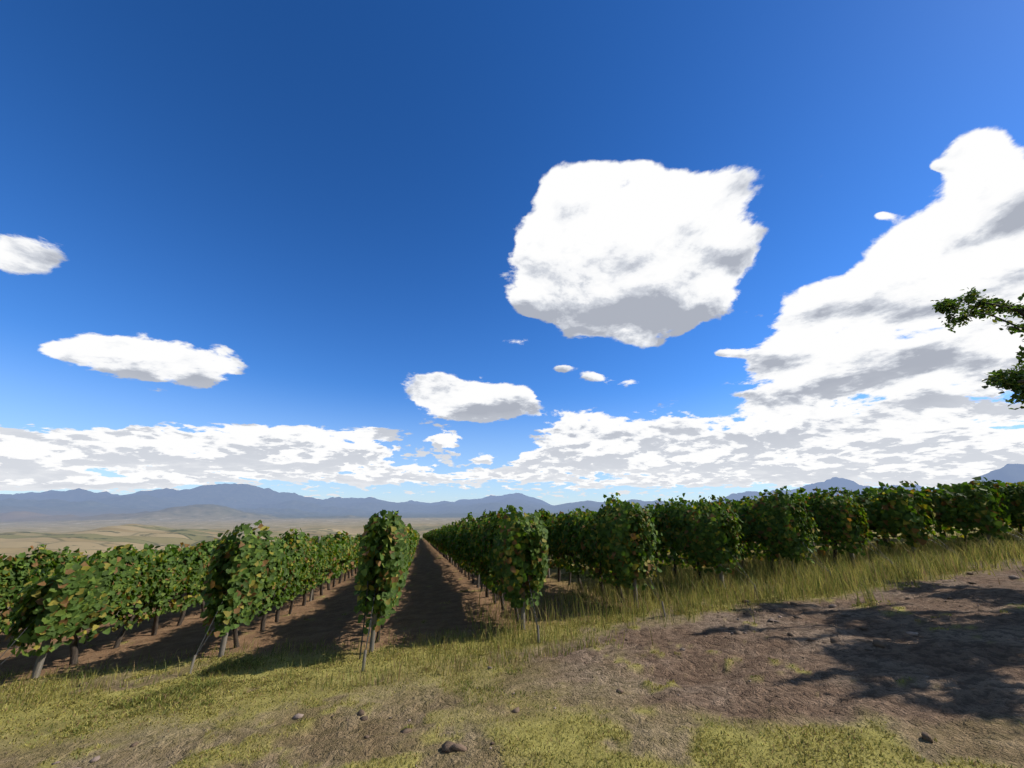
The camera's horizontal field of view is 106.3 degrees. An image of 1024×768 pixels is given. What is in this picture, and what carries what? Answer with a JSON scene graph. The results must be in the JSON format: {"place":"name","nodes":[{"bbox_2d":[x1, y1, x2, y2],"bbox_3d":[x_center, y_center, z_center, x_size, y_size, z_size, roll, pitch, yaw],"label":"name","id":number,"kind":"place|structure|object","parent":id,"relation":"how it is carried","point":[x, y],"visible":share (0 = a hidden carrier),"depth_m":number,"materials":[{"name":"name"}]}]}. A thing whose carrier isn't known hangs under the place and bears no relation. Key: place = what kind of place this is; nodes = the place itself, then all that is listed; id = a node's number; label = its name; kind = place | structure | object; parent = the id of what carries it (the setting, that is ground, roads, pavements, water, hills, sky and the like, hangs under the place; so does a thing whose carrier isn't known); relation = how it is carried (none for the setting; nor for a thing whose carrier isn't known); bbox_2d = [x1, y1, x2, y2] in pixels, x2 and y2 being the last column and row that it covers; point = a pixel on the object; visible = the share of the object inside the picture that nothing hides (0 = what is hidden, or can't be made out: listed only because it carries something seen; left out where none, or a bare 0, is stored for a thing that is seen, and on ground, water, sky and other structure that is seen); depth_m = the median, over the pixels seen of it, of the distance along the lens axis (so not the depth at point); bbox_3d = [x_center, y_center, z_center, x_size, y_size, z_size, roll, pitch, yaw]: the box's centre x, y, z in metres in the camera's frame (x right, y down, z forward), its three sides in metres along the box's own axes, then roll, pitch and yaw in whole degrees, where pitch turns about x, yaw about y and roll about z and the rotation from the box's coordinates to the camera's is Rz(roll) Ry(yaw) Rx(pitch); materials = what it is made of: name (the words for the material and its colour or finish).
{"place":"outdoors","nodes":[
{"label":"outdoors","id":0,"kind":"place"},
{"bbox_2d":[0,464,1023,767],"bbox_3d":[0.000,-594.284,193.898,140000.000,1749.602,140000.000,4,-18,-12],"label":"ground","id":1,"kind":"structure","parent":0,"point":[958,694],"depth_m":4.46,"materials":[{"name":"brown soil"}]},
{"bbox_2d":[1,533,994,678],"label":"trellis posts","id":2,"kind":"object","parent":1,"relation":"on","point":[38,666],"visible":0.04,"depth_m":6.23,"materials":[{"name":"brown wood"}]},
{"bbox_2d":[0,527,1023,767],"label":"grass","id":3,"kind":"structure","parent":1,"relation":"on","point":[929,556],"depth_m":5.66,"materials":[{"name":"green plant"}]},
{"bbox_2d":[0,476,1023,664],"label":"vine","id":4,"kind":"object","parent":1,"relation":"on","point":[68,595],"depth_m":8.35,"materials":[{"name":"green plant"}]},
{"bbox_2d":[5,566,1023,767],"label":"track stones","id":5,"kind":"object","parent":1,"relation":"on","point":[448,746],"visible":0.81,"depth_m":4.44,"materials":[{"name":"stone"}]},
{"bbox_2d":[931,286,1023,409],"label":"tree","id":6,"kind":"object","parent":1,"relation":"on","point":[1011,379],"visible":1,"depth_m":7.70,"materials":[{"name":"green plant"}]},
{"bbox_2d":[0,519,1023,664],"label":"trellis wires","id":7,"kind":"object","parent":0,"point":[524,583],"visible":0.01,"depth_m":6.59,"materials":[{"name":"grey metal"}]},
{"bbox_2d":[0,0,1023,504],"label":"sky","id":8,"kind":"structure","parent":0,"point":[554,252],"materials":[{"name":"blue"}]}
]}

